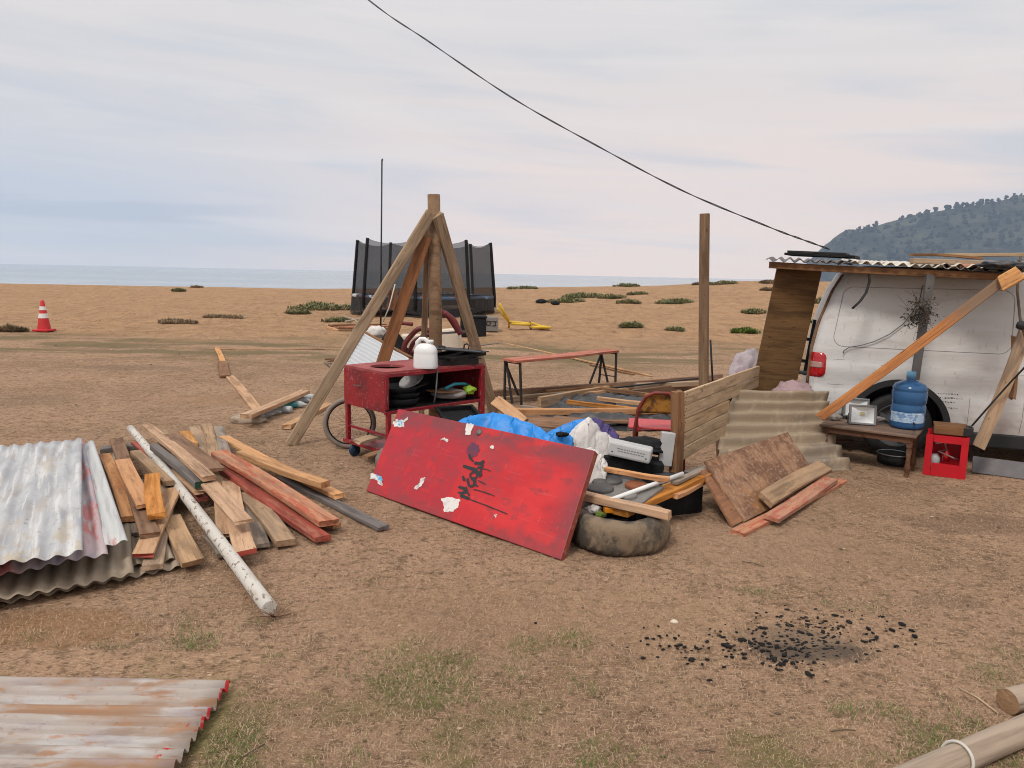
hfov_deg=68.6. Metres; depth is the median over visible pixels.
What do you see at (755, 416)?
corrugated sheet
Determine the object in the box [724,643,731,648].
charcoal lump
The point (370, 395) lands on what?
food cart
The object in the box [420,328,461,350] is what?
foam block
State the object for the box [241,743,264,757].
twig
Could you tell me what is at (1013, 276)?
timber block
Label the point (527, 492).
red panel
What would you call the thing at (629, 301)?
dune shrub
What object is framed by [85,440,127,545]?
corrugated sheet
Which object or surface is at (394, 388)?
frying pan
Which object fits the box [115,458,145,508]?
plank
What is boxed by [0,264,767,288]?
sea
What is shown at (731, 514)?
back board
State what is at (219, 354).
plank
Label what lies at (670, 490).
plank
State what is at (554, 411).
plank
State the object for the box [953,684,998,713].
twig
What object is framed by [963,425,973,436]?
black adapter
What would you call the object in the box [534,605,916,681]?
charcoal crumbs
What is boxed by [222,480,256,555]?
plank
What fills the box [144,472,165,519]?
plank
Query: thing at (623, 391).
plank
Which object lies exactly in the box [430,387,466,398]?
clay dish
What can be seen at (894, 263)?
corrugated roof sheet
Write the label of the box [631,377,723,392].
plank
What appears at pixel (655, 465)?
black box
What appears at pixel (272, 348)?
plank
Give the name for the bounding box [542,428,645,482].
rubbish heap
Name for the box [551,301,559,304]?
rock
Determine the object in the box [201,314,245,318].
dune shrub
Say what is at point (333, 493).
plank
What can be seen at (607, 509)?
orange block
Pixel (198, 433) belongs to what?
plank
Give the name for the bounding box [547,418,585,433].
blue sheet
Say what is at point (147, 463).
plank
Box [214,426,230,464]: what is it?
plank
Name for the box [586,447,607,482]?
white cloth
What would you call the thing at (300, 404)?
bottle
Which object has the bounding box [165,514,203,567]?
plank
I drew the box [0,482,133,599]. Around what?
corrugated sheet
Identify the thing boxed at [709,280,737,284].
dune shrub
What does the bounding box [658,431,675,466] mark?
pale box
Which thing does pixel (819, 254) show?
solar panel
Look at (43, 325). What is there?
traffic cone
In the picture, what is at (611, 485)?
hob
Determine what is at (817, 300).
dune shrub
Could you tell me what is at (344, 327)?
branch
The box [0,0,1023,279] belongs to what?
sky
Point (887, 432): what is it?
coffee table
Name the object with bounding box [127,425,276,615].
pole
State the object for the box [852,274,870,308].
rubber strap
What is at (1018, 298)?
hanging rope
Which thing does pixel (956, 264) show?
corrugated roof sheet
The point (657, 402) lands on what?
folding chair
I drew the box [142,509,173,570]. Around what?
plank
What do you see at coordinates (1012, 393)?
plank
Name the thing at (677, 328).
dune shrub
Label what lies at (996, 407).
plank
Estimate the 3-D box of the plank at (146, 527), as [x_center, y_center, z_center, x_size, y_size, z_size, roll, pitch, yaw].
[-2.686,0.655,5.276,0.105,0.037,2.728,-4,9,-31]
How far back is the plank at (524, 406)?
8.67 m
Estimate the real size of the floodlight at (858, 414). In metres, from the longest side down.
0.234 x 0.173 x 0.075 m
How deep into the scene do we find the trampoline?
25.01 m
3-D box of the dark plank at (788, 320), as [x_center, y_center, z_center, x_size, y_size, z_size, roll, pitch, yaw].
[2.600,-0.448,7.164,0.498,1.309,0.041,5,15,7]
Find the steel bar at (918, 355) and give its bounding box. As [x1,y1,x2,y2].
[911,274,934,379]
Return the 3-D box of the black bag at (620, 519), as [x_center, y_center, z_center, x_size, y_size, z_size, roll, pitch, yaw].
[0.626,0.870,4.582,0.368,0.141,0.383,1,8,0]
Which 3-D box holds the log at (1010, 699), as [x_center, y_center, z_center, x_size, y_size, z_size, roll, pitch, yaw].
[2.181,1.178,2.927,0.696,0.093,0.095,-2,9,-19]
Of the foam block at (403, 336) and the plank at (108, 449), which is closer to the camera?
the plank at (108, 449)
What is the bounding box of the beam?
[769,262,1002,279]
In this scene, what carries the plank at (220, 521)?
on the ground at (84, 319)
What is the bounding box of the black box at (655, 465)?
[603,455,663,473]
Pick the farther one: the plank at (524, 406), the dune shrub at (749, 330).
the dune shrub at (749, 330)
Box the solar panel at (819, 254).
[784,250,859,258]
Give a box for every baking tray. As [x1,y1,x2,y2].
[434,404,480,420]
[437,348,488,361]
[438,357,481,365]
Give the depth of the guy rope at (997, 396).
6.01 m
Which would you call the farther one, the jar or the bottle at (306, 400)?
the bottle at (306, 400)
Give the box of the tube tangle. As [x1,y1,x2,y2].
[401,309,462,355]
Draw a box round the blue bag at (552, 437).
[543,431,572,445]
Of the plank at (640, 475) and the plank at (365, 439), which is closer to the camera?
the plank at (640, 475)
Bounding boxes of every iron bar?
[442,330,465,333]
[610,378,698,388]
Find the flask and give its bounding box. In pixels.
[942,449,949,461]
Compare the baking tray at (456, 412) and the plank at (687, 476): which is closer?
the plank at (687, 476)
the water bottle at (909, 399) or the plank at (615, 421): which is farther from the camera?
the plank at (615, 421)
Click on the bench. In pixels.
(523, 359)
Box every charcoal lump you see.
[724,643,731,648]
[738,637,745,641]
[805,671,812,677]
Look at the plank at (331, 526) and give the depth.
4.80 m
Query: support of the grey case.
on the black box at (655, 465)
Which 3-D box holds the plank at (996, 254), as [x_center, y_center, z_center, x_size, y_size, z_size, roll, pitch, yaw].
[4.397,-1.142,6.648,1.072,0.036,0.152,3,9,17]
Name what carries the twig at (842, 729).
on the ground at (84, 319)
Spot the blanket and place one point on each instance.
(791, 385)
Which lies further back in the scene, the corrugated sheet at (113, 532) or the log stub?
the log stub
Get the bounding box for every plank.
[99,453,133,521]
[100,444,137,453]
[110,437,159,538]
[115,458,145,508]
[122,521,138,536]
[130,450,174,485]
[131,441,207,501]
[132,487,178,557]
[142,424,215,481]
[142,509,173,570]
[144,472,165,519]
[150,443,203,488]
[163,433,224,471]
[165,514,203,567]
[171,469,205,494]
[178,431,197,445]
[189,426,221,464]
[201,480,253,525]
[202,423,220,474]
[202,534,221,557]
[211,449,338,526]
[212,474,228,536]
[214,347,225,360]
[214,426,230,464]
[218,361,229,377]
[219,435,344,499]
[219,465,330,542]
[220,348,340,349]
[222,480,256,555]
[223,478,340,528]
[225,375,259,409]
[236,450,329,488]
[240,390,309,418]
[241,492,295,546]
[244,505,269,547]
[276,476,388,530]
[282,402,331,428]
[353,432,385,444]
[362,450,378,458]
[365,332,412,358]
[477,390,573,402]
[493,374,722,398]
[506,343,652,376]
[516,408,654,414]
[520,405,539,407]
[537,386,609,407]
[545,385,612,392]
[554,415,628,423]
[566,399,636,408]
[584,388,628,393]
[584,491,671,520]
[589,364,634,374]
[593,385,645,396]
[596,396,640,405]
[604,466,669,481]
[611,473,710,517]
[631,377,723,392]
[634,380,698,388]
[671,442,756,484]
[672,482,705,498]
[684,465,703,473]
[730,478,847,536]
[752,269,821,390]
[758,461,831,507]
[763,476,837,522]
[816,279,1000,420]
[909,253,982,259]
[909,258,1023,264]
[950,253,1023,256]
[973,330,1023,449]
[1008,335,1017,399]
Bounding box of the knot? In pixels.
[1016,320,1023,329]
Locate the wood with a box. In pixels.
[824,193,1023,265]
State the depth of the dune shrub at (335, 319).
22.43 m
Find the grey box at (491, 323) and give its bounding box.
[486,316,497,331]
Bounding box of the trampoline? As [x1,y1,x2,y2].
[350,238,495,317]
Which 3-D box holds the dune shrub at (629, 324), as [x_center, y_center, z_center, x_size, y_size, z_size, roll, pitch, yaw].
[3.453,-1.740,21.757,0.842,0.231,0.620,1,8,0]
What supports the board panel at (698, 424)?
on the ground at (84, 319)
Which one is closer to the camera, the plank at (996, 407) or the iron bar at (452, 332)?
the plank at (996, 407)
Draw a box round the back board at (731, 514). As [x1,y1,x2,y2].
[701,468,742,526]
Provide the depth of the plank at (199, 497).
5.09 m
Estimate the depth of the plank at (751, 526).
4.86 m
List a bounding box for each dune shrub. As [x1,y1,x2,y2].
[0,323,29,331]
[158,317,198,323]
[170,288,186,291]
[190,285,203,287]
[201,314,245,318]
[284,309,311,313]
[286,301,350,310]
[321,316,350,321]
[506,286,537,288]
[546,297,586,302]
[560,292,602,297]
[597,293,626,298]
[612,283,639,286]
[616,298,641,303]
[618,321,643,327]
[626,291,647,294]
[655,298,694,303]
[664,326,685,331]
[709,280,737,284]
[730,326,760,333]
[739,307,766,313]
[758,279,773,283]
[759,286,771,290]
[815,297,821,303]
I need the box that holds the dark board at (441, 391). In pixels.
[426,389,474,392]
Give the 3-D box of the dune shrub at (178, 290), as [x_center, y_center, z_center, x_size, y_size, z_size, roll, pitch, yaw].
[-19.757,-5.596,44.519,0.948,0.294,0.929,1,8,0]
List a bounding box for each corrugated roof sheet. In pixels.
[767,257,852,265]
[841,259,963,269]
[941,263,983,268]
[952,267,1023,272]
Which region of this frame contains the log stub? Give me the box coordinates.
[230,413,266,423]
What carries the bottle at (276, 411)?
on the ground at (84, 319)
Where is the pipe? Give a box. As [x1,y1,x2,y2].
[935,442,958,460]
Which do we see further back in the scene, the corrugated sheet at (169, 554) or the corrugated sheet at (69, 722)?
the corrugated sheet at (169, 554)
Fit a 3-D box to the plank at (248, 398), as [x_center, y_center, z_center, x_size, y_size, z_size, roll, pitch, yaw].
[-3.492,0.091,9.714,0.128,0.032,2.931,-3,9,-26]
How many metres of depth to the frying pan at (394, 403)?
6.26 m
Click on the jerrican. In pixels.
(425, 356)
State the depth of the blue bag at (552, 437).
5.28 m
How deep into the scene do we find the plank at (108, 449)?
6.32 m
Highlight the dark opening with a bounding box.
[555,431,568,436]
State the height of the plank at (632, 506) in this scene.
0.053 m
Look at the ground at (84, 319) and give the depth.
3.92 m
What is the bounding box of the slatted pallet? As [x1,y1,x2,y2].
[327,324,387,330]
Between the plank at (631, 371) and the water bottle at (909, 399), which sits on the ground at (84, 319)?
the plank at (631, 371)
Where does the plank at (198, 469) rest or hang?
on the plank at (182, 470)
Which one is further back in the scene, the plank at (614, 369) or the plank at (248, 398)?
the plank at (614, 369)
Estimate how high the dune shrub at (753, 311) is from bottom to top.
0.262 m
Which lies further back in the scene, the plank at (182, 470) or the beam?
the beam
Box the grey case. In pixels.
[608,439,652,463]
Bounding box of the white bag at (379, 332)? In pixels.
[366,326,385,338]
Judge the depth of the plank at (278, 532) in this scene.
4.54 m
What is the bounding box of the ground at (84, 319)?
[0,281,1023,767]
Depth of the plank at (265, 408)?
8.10 m
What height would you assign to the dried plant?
0.467 m
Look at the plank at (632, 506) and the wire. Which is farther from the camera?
the wire
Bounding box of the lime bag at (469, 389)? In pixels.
[463,385,476,394]
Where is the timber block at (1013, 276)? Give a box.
[997,266,1023,290]
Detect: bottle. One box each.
[256,407,281,414]
[264,411,274,417]
[276,406,292,412]
[283,401,297,407]
[294,401,307,407]
[303,397,309,402]
[889,371,927,429]
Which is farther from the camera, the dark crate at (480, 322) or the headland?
the headland
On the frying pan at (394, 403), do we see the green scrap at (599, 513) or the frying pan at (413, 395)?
the frying pan at (413, 395)
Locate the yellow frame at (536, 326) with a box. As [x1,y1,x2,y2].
[497,303,551,329]
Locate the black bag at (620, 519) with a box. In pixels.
[606,517,630,521]
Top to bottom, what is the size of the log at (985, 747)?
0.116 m
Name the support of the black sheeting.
on the ground at (84, 319)
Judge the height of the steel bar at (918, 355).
0.886 m
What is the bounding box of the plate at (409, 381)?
[399,374,422,387]
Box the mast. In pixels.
[380,159,382,326]
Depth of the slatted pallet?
19.95 m
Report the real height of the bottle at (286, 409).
0.084 m
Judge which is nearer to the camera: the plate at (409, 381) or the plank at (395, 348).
the plate at (409, 381)
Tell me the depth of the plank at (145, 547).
4.24 m
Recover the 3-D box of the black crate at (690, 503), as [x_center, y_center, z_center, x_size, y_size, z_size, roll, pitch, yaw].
[1.093,0.746,5.224,0.307,0.239,0.367,-3,9,-24]
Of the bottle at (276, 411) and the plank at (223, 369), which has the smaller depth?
the bottle at (276, 411)
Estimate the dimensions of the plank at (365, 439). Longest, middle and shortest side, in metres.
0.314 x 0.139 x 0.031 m
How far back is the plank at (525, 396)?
9.54 m
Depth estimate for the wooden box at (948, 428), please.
6.22 m
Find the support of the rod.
on the ground at (84, 319)
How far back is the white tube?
4.71 m
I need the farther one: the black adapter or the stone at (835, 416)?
the stone at (835, 416)
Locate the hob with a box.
[587,475,663,520]
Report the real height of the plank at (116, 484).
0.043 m
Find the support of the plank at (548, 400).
on the ground at (84, 319)
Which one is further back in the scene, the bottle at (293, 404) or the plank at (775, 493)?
the bottle at (293, 404)
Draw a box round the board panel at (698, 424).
[669,366,759,473]
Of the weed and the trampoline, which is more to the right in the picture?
the trampoline
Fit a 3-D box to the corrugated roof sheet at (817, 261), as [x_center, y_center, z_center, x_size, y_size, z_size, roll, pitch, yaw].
[2.931,-1.227,7.463,1.044,0.046,1.649,9,13,29]
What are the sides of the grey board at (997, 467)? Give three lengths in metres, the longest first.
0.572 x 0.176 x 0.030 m
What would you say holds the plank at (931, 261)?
on the corrugated roof sheet at (978, 269)
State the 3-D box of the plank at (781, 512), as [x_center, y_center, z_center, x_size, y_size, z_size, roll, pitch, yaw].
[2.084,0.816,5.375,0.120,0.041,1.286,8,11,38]
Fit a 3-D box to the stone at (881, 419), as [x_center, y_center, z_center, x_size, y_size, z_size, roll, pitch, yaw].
[3.264,0.310,6.659,0.095,0.046,0.074,1,8,0]
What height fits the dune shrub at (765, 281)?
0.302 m
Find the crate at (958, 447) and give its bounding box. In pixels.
[923,428,969,479]
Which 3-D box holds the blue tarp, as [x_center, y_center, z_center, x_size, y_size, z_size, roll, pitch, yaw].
[-0.078,0.428,5.441,0.734,0.449,0.512,3,9,12]
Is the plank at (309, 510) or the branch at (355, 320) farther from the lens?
the branch at (355, 320)
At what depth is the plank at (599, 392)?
9.60 m
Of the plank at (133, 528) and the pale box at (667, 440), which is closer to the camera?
the plank at (133, 528)
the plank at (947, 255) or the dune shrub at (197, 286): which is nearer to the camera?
the plank at (947, 255)
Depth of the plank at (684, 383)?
10.35 m
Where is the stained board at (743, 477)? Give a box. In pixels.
[703,432,817,522]
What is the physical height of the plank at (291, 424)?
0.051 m
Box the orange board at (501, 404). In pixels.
[491,396,528,421]
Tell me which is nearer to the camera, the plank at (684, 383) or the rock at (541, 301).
the plank at (684, 383)
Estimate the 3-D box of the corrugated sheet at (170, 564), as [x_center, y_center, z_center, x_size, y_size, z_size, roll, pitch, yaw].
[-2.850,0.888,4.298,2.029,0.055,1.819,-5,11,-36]
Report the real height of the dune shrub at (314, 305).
0.405 m
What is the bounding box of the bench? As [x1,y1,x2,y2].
[503,349,618,404]
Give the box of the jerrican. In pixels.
[413,337,437,368]
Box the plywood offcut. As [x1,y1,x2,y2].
[524,415,578,428]
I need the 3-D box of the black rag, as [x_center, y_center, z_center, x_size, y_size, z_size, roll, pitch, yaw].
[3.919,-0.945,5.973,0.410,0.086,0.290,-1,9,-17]
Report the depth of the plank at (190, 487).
5.08 m
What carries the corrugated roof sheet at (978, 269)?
on the white van
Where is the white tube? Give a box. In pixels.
[610,472,683,498]
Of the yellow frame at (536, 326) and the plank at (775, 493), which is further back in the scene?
the yellow frame at (536, 326)
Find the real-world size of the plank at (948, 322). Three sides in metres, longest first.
1.715 x 0.086 x 0.038 m
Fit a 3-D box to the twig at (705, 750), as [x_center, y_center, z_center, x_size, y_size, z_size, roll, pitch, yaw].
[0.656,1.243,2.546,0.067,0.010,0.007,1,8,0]
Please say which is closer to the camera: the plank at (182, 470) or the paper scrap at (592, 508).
the paper scrap at (592, 508)
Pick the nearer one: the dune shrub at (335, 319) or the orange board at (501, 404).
the orange board at (501, 404)
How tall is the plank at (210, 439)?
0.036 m
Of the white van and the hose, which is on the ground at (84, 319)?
the white van
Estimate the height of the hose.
0.058 m
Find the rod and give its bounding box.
[709,340,713,381]
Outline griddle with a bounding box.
[435,343,484,352]
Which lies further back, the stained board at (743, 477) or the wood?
the wood
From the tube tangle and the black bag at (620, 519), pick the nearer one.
the black bag at (620, 519)
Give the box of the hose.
[444,382,468,389]
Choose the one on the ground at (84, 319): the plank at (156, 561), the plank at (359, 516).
the plank at (359, 516)
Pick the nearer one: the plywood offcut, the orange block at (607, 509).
the orange block at (607, 509)
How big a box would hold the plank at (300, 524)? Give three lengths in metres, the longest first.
1.562 x 0.103 x 0.044 m
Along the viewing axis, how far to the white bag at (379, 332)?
10.84 m
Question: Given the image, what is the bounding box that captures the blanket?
[772,380,813,390]
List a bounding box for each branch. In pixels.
[339,326,353,328]
[342,316,357,322]
[345,318,358,322]
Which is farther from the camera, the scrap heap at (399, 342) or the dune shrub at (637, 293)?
the dune shrub at (637, 293)
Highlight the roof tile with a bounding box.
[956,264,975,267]
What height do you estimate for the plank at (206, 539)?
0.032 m
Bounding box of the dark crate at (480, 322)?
[459,315,486,336]
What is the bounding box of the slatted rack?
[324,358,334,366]
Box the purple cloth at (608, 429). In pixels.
[592,418,618,438]
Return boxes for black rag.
[975,260,1023,270]
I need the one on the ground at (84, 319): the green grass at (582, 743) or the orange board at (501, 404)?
the green grass at (582, 743)
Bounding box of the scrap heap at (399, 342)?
[381,333,413,356]
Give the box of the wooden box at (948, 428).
[932,421,967,435]
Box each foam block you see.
[401,334,420,358]
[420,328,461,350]
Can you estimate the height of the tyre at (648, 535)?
0.213 m
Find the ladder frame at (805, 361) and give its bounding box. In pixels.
[802,319,815,374]
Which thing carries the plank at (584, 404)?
on the black sheeting
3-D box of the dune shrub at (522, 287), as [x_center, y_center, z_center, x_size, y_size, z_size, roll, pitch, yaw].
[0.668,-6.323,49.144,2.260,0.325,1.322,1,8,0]
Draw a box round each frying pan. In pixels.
[353,383,418,393]
[389,383,427,399]
[389,395,419,407]
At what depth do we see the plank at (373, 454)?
5.94 m
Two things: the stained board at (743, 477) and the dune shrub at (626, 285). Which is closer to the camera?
the stained board at (743, 477)
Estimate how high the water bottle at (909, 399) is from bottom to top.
0.484 m
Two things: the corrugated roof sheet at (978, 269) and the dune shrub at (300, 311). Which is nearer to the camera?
the corrugated roof sheet at (978, 269)
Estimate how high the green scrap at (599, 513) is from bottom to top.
0.050 m
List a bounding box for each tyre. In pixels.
[374,448,382,466]
[572,501,670,556]
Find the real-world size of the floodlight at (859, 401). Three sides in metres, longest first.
0.234 x 0.173 x 0.075 m
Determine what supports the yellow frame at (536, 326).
on the ground at (84, 319)
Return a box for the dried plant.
[899,285,942,340]
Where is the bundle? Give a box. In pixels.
[728,348,757,385]
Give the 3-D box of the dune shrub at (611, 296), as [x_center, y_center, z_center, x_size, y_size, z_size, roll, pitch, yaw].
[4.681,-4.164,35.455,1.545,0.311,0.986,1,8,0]
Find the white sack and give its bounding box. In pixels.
[569,417,613,456]
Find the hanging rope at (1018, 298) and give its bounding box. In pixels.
[1016,256,1023,336]
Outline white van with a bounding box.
[801,266,1023,451]
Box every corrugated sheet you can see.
[0,438,82,564]
[0,439,107,575]
[0,479,180,603]
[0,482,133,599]
[0,676,229,767]
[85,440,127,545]
[105,453,174,565]
[343,333,408,369]
[718,390,850,471]
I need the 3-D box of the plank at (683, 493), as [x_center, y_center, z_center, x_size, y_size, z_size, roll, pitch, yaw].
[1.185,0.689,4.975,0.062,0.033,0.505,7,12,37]
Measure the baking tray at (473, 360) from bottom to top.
0.054 m
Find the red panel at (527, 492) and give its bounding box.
[366,409,597,560]
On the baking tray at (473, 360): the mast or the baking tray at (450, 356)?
the baking tray at (450, 356)
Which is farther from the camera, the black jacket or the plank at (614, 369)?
the plank at (614, 369)
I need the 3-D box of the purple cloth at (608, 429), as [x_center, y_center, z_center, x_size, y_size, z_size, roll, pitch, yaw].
[0.720,0.406,5.959,0.260,0.275,0.283,3,9,9]
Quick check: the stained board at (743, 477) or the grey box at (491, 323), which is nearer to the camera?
the stained board at (743, 477)
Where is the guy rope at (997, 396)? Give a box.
[971,367,1023,425]
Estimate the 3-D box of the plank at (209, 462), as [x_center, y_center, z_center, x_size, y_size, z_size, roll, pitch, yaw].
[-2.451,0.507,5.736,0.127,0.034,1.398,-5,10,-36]
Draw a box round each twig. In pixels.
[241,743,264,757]
[695,749,714,751]
[830,729,855,731]
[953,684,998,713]
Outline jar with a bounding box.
[930,453,940,469]
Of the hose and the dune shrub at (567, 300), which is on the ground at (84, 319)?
the dune shrub at (567, 300)
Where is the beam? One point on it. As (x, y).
(896, 271)
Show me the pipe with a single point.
(945, 450)
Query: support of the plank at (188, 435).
on the plank at (198, 433)
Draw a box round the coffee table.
[819,419,923,477]
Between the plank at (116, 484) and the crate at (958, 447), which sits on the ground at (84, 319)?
the crate at (958, 447)
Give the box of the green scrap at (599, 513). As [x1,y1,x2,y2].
[595,510,606,517]
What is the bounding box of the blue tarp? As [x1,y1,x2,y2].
[458,412,546,439]
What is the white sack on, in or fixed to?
on the rubbish heap at (546, 430)
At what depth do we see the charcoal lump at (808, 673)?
3.06 m
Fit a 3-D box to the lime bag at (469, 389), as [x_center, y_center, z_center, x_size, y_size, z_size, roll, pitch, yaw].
[-0.379,0.055,6.729,0.129,0.101,0.106,1,8,0]
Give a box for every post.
[286,194,497,445]
[698,213,709,398]
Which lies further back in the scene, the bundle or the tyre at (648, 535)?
the bundle
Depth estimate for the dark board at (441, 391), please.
6.57 m
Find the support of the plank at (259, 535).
on the ground at (84, 319)
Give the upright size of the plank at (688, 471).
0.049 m
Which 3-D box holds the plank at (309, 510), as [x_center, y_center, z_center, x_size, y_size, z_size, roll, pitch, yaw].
[-1.654,0.675,5.093,0.137,0.047,1.666,-7,16,-43]
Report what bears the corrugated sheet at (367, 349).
on the ground at (84, 319)
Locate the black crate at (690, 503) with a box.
[642,472,702,515]
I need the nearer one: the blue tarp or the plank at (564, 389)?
the blue tarp
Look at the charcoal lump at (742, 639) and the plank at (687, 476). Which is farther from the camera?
the plank at (687, 476)
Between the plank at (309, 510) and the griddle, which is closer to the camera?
the plank at (309, 510)
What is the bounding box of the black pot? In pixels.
[876,449,905,466]
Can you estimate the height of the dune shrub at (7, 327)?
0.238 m
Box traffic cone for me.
[32,300,55,331]
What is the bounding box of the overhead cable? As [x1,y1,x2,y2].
[368,0,829,249]
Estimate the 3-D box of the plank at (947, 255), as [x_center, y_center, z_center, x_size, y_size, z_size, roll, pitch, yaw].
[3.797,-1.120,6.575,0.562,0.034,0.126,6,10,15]
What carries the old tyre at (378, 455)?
on the ground at (84, 319)
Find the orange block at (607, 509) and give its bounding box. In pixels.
[603,506,612,512]
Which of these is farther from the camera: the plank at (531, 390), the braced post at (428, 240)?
the plank at (531, 390)
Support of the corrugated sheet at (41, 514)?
on the corrugated sheet at (94, 546)
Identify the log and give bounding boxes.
[893,713,1023,767]
[996,684,1023,714]
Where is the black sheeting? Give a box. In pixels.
[542,392,670,430]
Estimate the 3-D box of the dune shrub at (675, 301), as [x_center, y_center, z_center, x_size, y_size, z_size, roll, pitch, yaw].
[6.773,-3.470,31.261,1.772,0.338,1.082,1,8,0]
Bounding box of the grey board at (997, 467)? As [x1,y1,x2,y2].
[972,456,1023,479]
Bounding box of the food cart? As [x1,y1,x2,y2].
[322,359,484,455]
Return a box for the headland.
[806,195,1023,281]
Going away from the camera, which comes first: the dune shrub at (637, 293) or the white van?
the white van
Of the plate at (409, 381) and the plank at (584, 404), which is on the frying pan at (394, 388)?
the plate at (409, 381)
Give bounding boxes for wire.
[843,286,922,352]
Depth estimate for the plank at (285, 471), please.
5.41 m
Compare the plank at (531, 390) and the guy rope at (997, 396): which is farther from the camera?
the plank at (531, 390)
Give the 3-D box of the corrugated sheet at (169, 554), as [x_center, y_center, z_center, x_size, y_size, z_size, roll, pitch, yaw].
[-3.022,0.789,4.881,1.256,0.037,2.656,-4,10,-30]
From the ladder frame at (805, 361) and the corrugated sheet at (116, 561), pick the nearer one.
the corrugated sheet at (116, 561)
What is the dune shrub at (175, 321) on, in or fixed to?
on the ground at (84, 319)
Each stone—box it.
[828,412,842,420]
[876,416,885,421]
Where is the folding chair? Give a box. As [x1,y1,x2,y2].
[628,391,684,471]
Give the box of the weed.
[256,600,295,622]
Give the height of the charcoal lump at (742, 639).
0.022 m
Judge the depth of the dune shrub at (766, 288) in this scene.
36.50 m
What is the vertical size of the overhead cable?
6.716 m
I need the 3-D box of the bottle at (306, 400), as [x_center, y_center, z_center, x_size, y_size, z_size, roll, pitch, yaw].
[-2.528,0.192,8.990,0.290,0.084,0.084,4,9,17]
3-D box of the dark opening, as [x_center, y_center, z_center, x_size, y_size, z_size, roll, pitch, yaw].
[0.351,0.351,5.236,0.098,0.044,0.058,1,8,0]
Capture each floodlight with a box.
[841,398,869,415]
[847,404,876,425]
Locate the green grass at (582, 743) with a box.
[4,576,1023,767]
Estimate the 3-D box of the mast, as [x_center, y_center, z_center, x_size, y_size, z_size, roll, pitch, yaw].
[-3.038,-3.120,17.458,0.100,4.107,0.044,1,8,0]
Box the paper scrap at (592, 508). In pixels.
[585,504,602,514]
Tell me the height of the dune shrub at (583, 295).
0.350 m
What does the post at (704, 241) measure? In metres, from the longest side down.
2.438 x 0.127 x 0.127 m
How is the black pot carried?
on the ground at (84, 319)
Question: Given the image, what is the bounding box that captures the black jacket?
[618,435,662,454]
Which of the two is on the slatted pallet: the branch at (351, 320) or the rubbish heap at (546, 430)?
the branch at (351, 320)
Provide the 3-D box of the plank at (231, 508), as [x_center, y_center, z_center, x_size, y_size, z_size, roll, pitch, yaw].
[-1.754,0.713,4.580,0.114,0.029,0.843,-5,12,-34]

